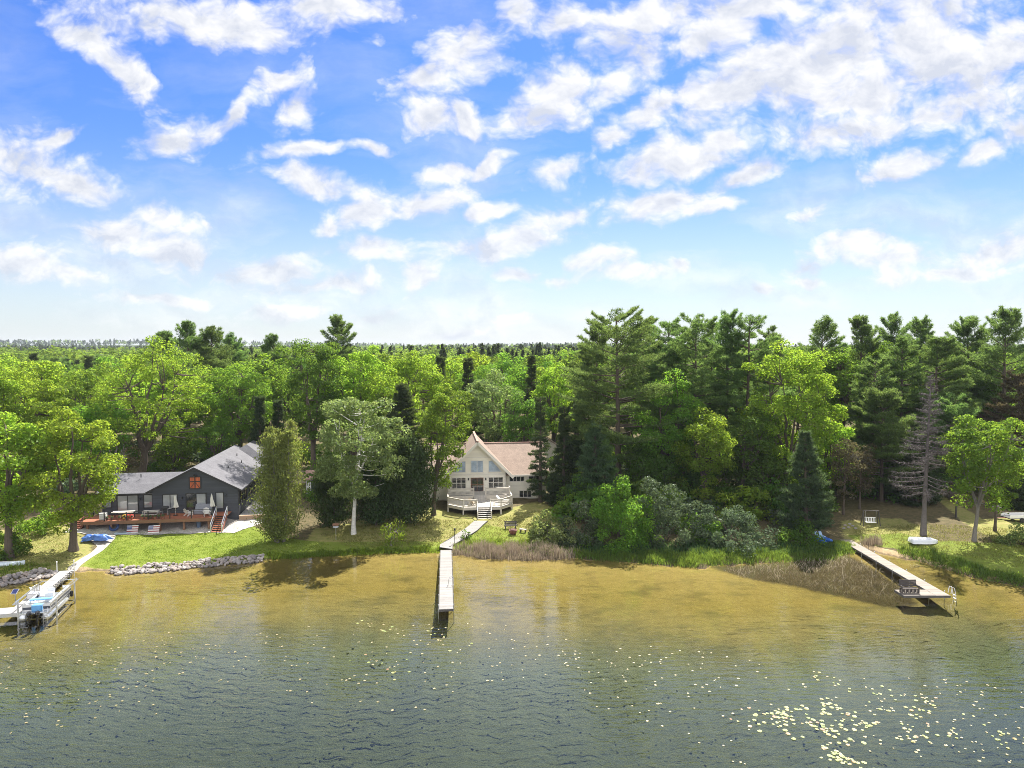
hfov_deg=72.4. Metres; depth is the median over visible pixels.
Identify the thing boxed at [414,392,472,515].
maple tree
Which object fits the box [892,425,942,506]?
spruce tree
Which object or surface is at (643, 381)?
pine tree
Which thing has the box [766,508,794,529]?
shrub
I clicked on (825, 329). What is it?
pine tree
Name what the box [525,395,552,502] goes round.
spruce tree
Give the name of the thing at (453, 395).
broadleaf tree
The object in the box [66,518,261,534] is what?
gravel bed
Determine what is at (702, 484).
shrub
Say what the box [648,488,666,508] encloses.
shrub
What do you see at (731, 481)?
shrub
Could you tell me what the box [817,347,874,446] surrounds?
tree
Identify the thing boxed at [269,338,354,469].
broadleaf tree
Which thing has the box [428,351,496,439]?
broadleaf tree
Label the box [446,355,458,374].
broadleaf tree
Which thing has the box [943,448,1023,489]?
house
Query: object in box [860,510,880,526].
lawn swing
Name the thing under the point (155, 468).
shrub
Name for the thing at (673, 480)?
shrub
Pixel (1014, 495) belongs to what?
broadleaf tree
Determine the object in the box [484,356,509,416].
broadleaf tree
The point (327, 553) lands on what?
bank grass
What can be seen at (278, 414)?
spruce tree
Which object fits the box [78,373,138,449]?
broadleaf tree
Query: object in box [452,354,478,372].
broadleaf tree
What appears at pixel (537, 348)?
conifer woods
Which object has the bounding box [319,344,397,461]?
broadleaf tree
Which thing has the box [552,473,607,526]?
shrub
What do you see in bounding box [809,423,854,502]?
broadleaf tree
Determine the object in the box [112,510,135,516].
dining table
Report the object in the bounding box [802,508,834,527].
shrub
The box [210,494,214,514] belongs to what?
patio umbrella
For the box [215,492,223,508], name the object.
door
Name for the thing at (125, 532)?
paddle board
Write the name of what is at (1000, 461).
broadleaf tree
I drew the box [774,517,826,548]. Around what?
shrub
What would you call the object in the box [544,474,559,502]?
spruce tree
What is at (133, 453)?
shrub
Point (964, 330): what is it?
pine tree
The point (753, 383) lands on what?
pine tree
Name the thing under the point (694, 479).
shrub
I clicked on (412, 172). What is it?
sky
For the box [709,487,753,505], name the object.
shrub
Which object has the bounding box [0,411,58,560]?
broadleaf tree
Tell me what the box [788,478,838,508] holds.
shrub
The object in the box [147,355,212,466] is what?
broadleaf tree
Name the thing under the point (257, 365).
broadleaf tree
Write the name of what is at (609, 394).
broadleaf tree
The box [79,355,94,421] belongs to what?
spruce tree
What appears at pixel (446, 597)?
dock
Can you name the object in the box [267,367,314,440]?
broadleaf tree
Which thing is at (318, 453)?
shrub
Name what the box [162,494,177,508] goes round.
window
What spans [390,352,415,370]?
broadleaf tree
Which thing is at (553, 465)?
shrub
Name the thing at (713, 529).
shrub
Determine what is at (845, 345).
pine tree
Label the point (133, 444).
shrub
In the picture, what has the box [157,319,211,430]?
pine tree
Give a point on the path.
(99, 548)
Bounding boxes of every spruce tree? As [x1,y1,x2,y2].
[27,352,39,361]
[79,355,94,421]
[247,394,269,443]
[271,399,285,440]
[291,364,308,432]
[385,382,428,487]
[454,357,484,442]
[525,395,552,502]
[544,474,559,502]
[546,405,578,505]
[568,352,608,460]
[874,443,912,498]
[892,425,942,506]
[998,469,1023,510]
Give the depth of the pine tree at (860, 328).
108.65 m
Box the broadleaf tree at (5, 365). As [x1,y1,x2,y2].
[0,358,51,403]
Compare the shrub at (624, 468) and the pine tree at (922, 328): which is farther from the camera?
the pine tree at (922, 328)
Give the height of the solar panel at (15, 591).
2.280 m
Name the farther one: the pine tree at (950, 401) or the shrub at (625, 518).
the pine tree at (950, 401)
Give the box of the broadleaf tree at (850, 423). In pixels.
[845,372,898,424]
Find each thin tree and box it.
[827,437,866,514]
[845,443,879,508]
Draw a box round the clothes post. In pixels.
[955,502,957,517]
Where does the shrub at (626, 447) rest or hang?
on the ground at (256, 707)
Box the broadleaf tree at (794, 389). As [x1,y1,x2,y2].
[781,368,801,422]
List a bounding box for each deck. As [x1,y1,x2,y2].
[77,506,230,532]
[447,483,512,518]
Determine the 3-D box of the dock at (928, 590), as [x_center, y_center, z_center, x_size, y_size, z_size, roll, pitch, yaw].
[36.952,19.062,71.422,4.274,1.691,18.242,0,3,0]
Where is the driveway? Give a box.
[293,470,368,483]
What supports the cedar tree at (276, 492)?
on the ground at (256, 707)
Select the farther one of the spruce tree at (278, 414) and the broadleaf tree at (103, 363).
the broadleaf tree at (103, 363)
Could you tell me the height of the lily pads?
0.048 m
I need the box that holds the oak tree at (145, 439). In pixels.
[82,335,213,472]
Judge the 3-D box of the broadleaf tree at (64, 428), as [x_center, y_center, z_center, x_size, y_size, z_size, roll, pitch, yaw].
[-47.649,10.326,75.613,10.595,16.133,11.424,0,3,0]
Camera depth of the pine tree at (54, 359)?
176.21 m
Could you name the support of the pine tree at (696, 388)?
on the ground at (256, 707)
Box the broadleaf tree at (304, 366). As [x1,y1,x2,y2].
[276,358,315,410]
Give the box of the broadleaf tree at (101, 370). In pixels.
[86,360,147,402]
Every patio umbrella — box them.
[173,495,178,515]
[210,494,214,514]
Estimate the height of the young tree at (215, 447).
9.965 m
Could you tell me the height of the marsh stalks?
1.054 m
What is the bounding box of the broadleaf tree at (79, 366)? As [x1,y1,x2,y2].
[70,361,94,370]
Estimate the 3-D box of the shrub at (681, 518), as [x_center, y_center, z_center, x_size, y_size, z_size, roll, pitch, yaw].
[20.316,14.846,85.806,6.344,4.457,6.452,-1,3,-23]
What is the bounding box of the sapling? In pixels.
[460,529,471,539]
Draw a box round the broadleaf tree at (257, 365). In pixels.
[217,353,289,438]
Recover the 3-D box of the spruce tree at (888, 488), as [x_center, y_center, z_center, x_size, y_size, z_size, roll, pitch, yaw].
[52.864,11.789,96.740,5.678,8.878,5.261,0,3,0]
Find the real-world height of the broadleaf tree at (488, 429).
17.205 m
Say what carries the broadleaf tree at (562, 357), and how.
on the ground at (256, 707)
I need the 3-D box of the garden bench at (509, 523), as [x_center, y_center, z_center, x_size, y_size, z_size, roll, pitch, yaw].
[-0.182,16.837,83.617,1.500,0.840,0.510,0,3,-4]
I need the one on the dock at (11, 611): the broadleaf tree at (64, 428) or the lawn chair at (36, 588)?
the lawn chair at (36, 588)
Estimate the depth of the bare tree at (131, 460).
97.84 m
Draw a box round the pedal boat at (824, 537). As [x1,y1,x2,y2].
[811,531,832,542]
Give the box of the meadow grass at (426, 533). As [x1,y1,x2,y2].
[0,509,1023,569]
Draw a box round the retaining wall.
[239,514,263,519]
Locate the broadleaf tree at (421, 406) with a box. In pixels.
[407,371,429,410]
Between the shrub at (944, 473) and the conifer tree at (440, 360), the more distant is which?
the conifer tree at (440, 360)
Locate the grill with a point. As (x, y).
(165, 508)
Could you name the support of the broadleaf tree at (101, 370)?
on the ground at (256, 707)
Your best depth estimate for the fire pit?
81.36 m
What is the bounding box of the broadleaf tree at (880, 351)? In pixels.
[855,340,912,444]
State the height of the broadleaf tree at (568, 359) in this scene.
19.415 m
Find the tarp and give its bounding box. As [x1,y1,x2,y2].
[81,534,113,541]
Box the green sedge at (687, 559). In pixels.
[518,542,850,568]
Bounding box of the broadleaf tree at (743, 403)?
[708,367,752,454]
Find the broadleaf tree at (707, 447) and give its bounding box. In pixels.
[670,406,740,500]
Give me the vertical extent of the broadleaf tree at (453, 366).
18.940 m
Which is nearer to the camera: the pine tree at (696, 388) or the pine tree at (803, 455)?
the pine tree at (803, 455)
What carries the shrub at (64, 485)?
on the ground at (256, 707)
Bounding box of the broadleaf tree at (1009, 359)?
[969,354,1022,422]
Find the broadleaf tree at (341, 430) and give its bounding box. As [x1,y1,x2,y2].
[311,366,379,461]
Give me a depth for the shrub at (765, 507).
87.71 m
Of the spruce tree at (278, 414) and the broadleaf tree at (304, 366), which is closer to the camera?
the spruce tree at (278, 414)
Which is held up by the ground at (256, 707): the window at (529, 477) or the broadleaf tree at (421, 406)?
the broadleaf tree at (421, 406)
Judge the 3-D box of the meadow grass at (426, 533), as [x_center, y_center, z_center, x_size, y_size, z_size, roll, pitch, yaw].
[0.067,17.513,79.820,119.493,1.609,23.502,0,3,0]
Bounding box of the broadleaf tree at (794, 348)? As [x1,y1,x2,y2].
[772,347,827,435]
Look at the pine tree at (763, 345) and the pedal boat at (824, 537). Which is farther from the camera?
the pine tree at (763, 345)
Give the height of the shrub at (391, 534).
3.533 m
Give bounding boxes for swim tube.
[109,524,118,530]
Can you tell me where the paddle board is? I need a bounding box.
[114,531,130,533]
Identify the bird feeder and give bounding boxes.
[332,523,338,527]
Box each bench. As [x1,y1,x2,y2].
[504,521,516,528]
[898,579,919,593]
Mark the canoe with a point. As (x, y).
(9, 562)
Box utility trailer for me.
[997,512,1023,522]
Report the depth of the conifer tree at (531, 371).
122.72 m
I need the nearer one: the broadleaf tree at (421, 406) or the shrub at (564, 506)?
the shrub at (564, 506)
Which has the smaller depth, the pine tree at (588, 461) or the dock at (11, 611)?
the dock at (11, 611)
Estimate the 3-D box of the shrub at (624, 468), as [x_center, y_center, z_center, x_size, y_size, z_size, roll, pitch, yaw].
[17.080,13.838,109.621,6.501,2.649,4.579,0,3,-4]
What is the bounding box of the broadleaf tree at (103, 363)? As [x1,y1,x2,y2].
[70,362,112,444]
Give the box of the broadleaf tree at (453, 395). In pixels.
[425,377,478,442]
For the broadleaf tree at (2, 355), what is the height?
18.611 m
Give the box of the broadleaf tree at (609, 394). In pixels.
[598,357,640,445]
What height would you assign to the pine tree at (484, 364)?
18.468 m
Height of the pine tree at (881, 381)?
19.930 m
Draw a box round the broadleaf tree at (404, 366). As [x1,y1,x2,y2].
[376,350,451,426]
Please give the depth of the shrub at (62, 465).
101.57 m
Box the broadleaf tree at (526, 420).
[498,389,555,442]
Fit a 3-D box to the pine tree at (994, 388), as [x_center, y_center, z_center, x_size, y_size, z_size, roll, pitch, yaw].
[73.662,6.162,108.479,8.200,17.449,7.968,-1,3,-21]
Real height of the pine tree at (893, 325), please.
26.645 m
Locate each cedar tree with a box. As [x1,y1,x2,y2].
[239,418,312,544]
[305,453,357,527]
[347,445,402,524]
[378,435,443,527]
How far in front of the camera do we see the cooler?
82.23 m
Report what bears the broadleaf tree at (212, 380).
on the ground at (256, 707)
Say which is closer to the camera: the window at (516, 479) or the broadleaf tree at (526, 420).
the window at (516, 479)
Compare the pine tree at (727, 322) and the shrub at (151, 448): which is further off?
the shrub at (151, 448)
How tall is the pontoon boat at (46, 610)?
1.958 m
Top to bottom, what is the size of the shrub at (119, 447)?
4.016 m
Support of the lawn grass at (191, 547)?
on the ground at (256, 707)
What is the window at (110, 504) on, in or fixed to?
in the house at (224, 479)
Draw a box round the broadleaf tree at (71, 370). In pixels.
[66,368,94,381]
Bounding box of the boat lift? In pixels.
[12,577,78,627]
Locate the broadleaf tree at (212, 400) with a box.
[197,363,274,446]
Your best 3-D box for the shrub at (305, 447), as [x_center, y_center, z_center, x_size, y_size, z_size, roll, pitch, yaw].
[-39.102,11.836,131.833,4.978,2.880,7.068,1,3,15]
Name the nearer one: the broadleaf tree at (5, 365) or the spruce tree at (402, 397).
the spruce tree at (402, 397)
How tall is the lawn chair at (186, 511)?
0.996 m
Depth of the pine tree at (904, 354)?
101.67 m
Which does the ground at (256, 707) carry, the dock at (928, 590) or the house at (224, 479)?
the house at (224, 479)
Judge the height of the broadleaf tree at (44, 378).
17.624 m
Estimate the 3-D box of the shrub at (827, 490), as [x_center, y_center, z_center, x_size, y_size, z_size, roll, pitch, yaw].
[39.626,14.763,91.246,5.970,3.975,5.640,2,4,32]
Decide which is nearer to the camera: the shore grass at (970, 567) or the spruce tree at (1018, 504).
the shore grass at (970, 567)
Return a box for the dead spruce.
[889,375,965,535]
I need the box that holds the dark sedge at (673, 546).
[570,538,848,555]
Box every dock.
[0,570,73,617]
[438,550,453,623]
[841,539,950,605]
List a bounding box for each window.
[103,499,111,507]
[117,495,138,513]
[143,494,152,507]
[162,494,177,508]
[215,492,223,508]
[240,491,242,503]
[244,488,246,499]
[452,461,465,472]
[452,477,465,487]
[471,460,483,472]
[488,460,501,471]
[488,477,502,487]
[509,476,524,481]
[519,490,531,497]
[528,476,538,479]
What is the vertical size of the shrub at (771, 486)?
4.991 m
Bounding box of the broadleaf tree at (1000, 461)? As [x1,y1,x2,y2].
[936,414,1023,541]
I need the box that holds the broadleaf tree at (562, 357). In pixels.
[539,349,567,363]
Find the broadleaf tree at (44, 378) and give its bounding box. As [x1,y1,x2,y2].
[21,360,66,403]
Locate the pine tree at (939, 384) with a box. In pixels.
[921,354,978,409]
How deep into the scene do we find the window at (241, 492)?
88.49 m
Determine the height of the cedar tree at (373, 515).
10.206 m
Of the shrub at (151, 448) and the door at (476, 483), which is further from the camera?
the shrub at (151, 448)
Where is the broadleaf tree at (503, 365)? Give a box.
[487,352,528,406]
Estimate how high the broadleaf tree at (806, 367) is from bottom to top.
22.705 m
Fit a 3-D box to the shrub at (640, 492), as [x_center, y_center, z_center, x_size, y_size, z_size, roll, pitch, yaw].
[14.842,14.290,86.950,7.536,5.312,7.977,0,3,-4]
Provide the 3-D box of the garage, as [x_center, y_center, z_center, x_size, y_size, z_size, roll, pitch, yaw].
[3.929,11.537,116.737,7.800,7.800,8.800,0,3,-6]
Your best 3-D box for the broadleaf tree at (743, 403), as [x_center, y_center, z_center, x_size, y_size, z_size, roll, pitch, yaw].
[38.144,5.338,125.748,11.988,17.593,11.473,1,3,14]
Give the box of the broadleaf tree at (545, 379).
[529,362,574,441]
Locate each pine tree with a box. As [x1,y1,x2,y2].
[46,357,67,371]
[60,357,75,373]
[94,354,104,366]
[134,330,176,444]
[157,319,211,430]
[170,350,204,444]
[190,325,240,443]
[206,331,249,443]
[250,333,292,425]
[306,314,366,442]
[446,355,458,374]
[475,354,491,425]
[555,317,629,452]
[556,305,691,477]
[564,422,624,512]
[593,439,618,500]
[605,315,684,473]
[626,317,710,484]
[650,312,743,482]
[664,323,710,474]
[688,308,761,485]
[689,317,731,463]
[716,314,794,478]
[739,349,781,455]
[741,325,801,451]
[750,375,787,428]
[776,430,835,538]
[791,314,852,428]
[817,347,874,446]
[833,342,852,353]
[836,314,892,437]
[837,386,924,501]
[844,355,902,482]
[874,311,921,416]
[877,333,935,459]
[896,314,947,414]
[902,334,982,473]
[916,391,991,498]
[921,354,978,409]
[933,315,1014,414]
[961,369,1015,435]
[963,306,1023,417]
[976,370,1023,490]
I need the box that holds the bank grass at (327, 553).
[0,536,558,575]
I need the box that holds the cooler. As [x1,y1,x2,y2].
[99,513,106,519]
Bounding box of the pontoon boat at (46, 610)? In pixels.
[18,585,72,626]
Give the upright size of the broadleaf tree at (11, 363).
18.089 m
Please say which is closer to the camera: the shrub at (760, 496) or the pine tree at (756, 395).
the shrub at (760, 496)
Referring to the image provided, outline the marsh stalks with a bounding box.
[727,550,909,601]
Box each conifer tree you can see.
[427,355,450,441]
[518,354,541,431]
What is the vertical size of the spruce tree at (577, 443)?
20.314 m
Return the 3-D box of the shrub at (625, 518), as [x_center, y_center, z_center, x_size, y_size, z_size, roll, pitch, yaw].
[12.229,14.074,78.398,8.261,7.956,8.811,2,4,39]
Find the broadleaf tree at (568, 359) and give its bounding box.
[540,353,611,438]
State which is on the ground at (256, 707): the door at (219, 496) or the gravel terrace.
the gravel terrace
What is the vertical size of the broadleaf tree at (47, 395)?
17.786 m
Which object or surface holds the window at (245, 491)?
in the house at (224, 479)
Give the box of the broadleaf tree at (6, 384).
[0,360,29,445]
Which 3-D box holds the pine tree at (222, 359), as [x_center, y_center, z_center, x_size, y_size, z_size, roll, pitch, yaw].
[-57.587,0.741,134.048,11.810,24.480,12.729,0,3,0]
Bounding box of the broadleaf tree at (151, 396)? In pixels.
[106,368,183,464]
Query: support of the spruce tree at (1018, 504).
on the ground at (256, 707)
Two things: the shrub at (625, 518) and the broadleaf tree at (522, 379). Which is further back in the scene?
the broadleaf tree at (522, 379)
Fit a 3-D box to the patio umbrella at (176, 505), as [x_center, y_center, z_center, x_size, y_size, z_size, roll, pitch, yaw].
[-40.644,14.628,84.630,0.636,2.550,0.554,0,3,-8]
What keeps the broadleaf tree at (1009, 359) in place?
on the ground at (256, 707)
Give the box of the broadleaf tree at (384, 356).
[365,352,423,399]
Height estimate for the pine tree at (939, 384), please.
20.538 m
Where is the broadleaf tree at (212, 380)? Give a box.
[197,366,256,445]
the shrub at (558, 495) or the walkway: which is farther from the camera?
the shrub at (558, 495)
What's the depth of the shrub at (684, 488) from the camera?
89.74 m
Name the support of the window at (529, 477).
in the house at (492, 464)
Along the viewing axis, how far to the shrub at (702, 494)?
88.31 m
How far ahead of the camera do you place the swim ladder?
62.86 m
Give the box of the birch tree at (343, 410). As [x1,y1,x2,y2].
[313,396,413,534]
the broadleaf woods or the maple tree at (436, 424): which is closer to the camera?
the maple tree at (436, 424)
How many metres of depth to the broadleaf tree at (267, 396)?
155.97 m
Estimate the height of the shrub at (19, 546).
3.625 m
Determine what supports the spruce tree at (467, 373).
on the ground at (256, 707)
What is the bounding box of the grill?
[161,506,170,514]
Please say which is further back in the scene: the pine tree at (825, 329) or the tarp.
the pine tree at (825, 329)
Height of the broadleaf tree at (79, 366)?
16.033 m
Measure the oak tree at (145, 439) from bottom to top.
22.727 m
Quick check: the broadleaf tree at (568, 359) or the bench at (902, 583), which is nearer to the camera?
the bench at (902, 583)
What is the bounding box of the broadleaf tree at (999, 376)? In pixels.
[975,362,1022,436]
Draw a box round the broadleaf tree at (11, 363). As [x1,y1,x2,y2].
[0,356,29,435]
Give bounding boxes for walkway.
[440,521,487,550]
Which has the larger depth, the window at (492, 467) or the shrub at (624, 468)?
the shrub at (624, 468)
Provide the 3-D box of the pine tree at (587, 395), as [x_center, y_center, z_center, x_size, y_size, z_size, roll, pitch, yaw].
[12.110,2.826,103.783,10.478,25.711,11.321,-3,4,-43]
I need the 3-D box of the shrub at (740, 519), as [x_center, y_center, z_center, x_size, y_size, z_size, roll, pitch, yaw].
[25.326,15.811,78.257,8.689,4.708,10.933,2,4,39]
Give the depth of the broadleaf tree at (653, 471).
90.95 m
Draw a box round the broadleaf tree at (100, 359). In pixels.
[87,355,134,432]
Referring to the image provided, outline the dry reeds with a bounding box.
[452,532,884,561]
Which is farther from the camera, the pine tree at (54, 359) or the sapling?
the pine tree at (54, 359)
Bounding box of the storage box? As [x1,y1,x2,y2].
[27,591,38,598]
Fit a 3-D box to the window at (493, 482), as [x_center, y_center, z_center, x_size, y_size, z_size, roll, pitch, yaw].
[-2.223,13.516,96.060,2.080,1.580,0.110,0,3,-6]
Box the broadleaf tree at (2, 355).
[0,353,12,364]
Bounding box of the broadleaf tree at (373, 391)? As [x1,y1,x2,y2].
[346,368,424,466]
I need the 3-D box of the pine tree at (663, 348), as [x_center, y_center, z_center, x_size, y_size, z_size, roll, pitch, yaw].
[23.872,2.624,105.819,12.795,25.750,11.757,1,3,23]
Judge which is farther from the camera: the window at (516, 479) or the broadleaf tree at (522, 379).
the broadleaf tree at (522, 379)
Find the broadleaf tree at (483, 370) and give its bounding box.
[454,363,519,441]
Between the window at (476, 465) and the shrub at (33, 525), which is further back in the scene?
the window at (476, 465)
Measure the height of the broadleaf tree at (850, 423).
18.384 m
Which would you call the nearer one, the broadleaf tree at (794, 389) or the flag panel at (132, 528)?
the flag panel at (132, 528)
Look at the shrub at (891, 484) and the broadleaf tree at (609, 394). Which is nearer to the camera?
the shrub at (891, 484)
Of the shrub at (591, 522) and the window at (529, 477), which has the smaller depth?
the shrub at (591, 522)
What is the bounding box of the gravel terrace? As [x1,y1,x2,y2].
[240,496,267,514]
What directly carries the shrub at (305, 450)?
on the ground at (256, 707)
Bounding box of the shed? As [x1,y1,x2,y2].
[303,470,326,492]
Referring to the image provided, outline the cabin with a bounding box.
[844,452,906,481]
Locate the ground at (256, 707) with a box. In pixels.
[0,345,1023,767]
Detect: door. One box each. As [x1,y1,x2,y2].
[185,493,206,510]
[471,478,482,490]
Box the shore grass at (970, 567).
[826,539,1023,587]
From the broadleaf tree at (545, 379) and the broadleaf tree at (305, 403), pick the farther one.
the broadleaf tree at (545, 379)
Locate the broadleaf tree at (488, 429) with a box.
[464,368,524,441]
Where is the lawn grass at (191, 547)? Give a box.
[87,524,347,570]
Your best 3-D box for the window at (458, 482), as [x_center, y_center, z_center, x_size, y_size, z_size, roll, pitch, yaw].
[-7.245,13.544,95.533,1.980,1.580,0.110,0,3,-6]
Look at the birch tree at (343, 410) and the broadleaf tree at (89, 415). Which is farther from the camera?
the broadleaf tree at (89, 415)
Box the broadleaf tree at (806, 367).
[737,339,849,485]
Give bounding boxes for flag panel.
[127,525,138,532]
[148,525,159,532]
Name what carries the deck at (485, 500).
on the ground at (256, 707)
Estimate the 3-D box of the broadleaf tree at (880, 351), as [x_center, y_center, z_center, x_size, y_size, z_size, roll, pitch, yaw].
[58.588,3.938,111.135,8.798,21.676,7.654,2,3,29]
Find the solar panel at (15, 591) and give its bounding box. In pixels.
[11,589,18,605]
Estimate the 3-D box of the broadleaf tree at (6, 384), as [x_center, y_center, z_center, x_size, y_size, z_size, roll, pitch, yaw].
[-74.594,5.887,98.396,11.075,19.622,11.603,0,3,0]
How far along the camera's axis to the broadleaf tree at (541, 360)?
152.03 m
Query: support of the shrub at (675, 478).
on the ground at (256, 707)
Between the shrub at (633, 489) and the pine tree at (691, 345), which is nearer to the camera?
the shrub at (633, 489)
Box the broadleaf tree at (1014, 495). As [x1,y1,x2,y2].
[967,442,1023,530]
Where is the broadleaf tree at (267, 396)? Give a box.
[247,362,287,426]
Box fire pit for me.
[509,528,516,534]
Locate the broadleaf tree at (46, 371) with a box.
[5,360,83,416]
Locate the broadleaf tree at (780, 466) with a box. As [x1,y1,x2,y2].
[735,454,796,509]
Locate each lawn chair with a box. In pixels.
[29,584,41,590]
[183,508,192,516]
[202,507,210,516]
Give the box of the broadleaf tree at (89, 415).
[59,400,141,492]
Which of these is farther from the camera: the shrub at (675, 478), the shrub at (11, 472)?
the shrub at (11, 472)
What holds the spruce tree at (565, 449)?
on the ground at (256, 707)
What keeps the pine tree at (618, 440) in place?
on the ground at (256, 707)
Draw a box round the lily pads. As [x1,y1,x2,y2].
[0,623,1023,763]
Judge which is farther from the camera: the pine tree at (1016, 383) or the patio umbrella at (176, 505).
the pine tree at (1016, 383)
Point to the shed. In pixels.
(308, 479)
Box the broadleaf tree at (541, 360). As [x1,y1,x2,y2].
[512,354,571,430]
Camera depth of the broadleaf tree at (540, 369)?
138.80 m
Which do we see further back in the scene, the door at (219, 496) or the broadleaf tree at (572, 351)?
the broadleaf tree at (572, 351)
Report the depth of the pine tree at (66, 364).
183.03 m
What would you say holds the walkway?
on the ground at (256, 707)
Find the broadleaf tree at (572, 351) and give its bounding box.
[559,350,577,359]
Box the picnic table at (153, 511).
[140,510,160,515]
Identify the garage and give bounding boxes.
[522,433,557,472]
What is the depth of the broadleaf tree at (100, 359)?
160.38 m
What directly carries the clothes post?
on the ground at (256, 707)
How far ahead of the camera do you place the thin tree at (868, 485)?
90.29 m
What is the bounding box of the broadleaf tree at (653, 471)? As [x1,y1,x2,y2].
[614,443,675,489]
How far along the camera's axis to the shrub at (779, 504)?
86.53 m
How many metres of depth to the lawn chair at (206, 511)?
84.56 m
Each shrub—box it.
[0,467,26,478]
[0,529,32,560]
[12,504,58,534]
[40,464,77,490]
[49,478,86,493]
[107,438,131,453]
[110,441,139,452]
[117,444,150,466]
[140,442,159,455]
[146,457,170,471]
[148,459,185,471]
[158,435,199,459]
[186,437,208,458]
[191,446,217,462]
[291,440,318,465]
[298,439,320,451]
[300,460,331,502]
[302,445,336,472]
[378,518,409,546]
[527,509,576,546]
[546,452,579,482]
[548,492,591,522]
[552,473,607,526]
[554,499,603,547]
[556,476,593,499]
[578,474,663,554]
[611,444,635,470]
[612,479,661,520]
[616,475,638,495]
[621,465,636,480]
[623,476,711,548]
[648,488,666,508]
[656,480,693,509]
[658,488,694,528]
[665,466,702,504]
[665,472,682,488]
[666,476,696,509]
[669,496,719,522]
[675,512,726,545]
[687,470,715,500]
[688,487,724,514]
[696,487,716,508]
[700,504,779,557]
[707,468,739,488]
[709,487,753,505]
[709,490,751,520]
[715,481,750,510]
[729,473,775,497]
[732,484,783,525]
[737,497,759,508]
[745,477,789,517]
[746,487,785,520]
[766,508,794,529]
[768,493,804,519]
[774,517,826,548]
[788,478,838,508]
[801,485,841,511]
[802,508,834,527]
[826,469,864,497]
[855,459,910,503]
[871,462,922,493]
[919,455,957,491]
[992,522,1023,545]
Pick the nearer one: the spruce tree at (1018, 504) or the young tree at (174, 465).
the spruce tree at (1018, 504)
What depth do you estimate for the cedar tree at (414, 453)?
84.27 m
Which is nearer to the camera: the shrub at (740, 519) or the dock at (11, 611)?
the dock at (11, 611)
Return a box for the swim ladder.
[948,586,956,605]
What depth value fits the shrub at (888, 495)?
95.72 m
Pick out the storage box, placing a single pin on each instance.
(30, 594)
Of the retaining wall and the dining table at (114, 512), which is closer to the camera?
the dining table at (114, 512)
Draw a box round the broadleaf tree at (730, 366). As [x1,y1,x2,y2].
[721,352,755,427]
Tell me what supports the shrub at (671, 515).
on the ground at (256, 707)
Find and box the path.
[67,531,115,570]
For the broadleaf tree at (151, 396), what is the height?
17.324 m
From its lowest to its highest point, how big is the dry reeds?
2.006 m
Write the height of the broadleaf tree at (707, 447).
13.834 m
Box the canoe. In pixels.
[0,560,24,565]
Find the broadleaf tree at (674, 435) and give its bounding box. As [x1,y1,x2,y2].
[626,368,706,487]
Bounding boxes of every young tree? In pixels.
[151,428,194,471]
[188,418,238,458]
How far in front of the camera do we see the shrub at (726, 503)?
89.81 m
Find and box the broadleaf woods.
[0,339,1021,368]
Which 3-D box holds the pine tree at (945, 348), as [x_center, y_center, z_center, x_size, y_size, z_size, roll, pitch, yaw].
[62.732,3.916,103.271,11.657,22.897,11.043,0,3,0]
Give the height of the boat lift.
2.848 m
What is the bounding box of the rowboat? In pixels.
[907,537,937,543]
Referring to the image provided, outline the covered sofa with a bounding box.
[193,504,211,514]
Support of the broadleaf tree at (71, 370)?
on the ground at (256, 707)
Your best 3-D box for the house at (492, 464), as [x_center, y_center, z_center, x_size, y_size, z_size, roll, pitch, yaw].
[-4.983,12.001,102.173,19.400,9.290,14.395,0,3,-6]
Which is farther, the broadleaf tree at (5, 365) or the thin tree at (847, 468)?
the broadleaf tree at (5, 365)
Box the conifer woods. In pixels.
[0,338,1021,372]
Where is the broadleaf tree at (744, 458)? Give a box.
[720,407,787,500]
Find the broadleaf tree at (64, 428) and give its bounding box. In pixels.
[13,405,126,551]
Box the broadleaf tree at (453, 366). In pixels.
[418,354,479,426]
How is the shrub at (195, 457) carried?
on the ground at (256, 707)
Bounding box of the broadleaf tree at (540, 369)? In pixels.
[526,367,577,442]
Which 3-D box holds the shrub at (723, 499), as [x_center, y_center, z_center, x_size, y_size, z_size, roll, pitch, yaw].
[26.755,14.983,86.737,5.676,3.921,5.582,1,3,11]
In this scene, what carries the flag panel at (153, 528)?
on the gravel bed
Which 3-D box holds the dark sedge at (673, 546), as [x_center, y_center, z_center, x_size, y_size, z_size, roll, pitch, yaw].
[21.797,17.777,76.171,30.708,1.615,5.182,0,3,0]
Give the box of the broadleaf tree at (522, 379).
[504,361,552,406]
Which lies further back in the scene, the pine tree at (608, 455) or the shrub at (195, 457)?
the shrub at (195, 457)
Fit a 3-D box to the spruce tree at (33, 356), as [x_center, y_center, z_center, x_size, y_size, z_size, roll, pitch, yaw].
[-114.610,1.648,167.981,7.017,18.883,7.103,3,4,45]
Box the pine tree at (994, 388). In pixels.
[961,369,1015,435]
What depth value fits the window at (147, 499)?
85.93 m
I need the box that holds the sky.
[0,0,1023,347]
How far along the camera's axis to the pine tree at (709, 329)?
112.11 m
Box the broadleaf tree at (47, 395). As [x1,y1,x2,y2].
[0,367,81,478]
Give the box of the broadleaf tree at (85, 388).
[34,370,112,452]
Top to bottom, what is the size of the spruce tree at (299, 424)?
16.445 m
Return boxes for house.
[97,440,287,519]
[416,431,549,500]
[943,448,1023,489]
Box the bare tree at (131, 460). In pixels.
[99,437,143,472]
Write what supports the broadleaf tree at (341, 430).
on the ground at (256, 707)

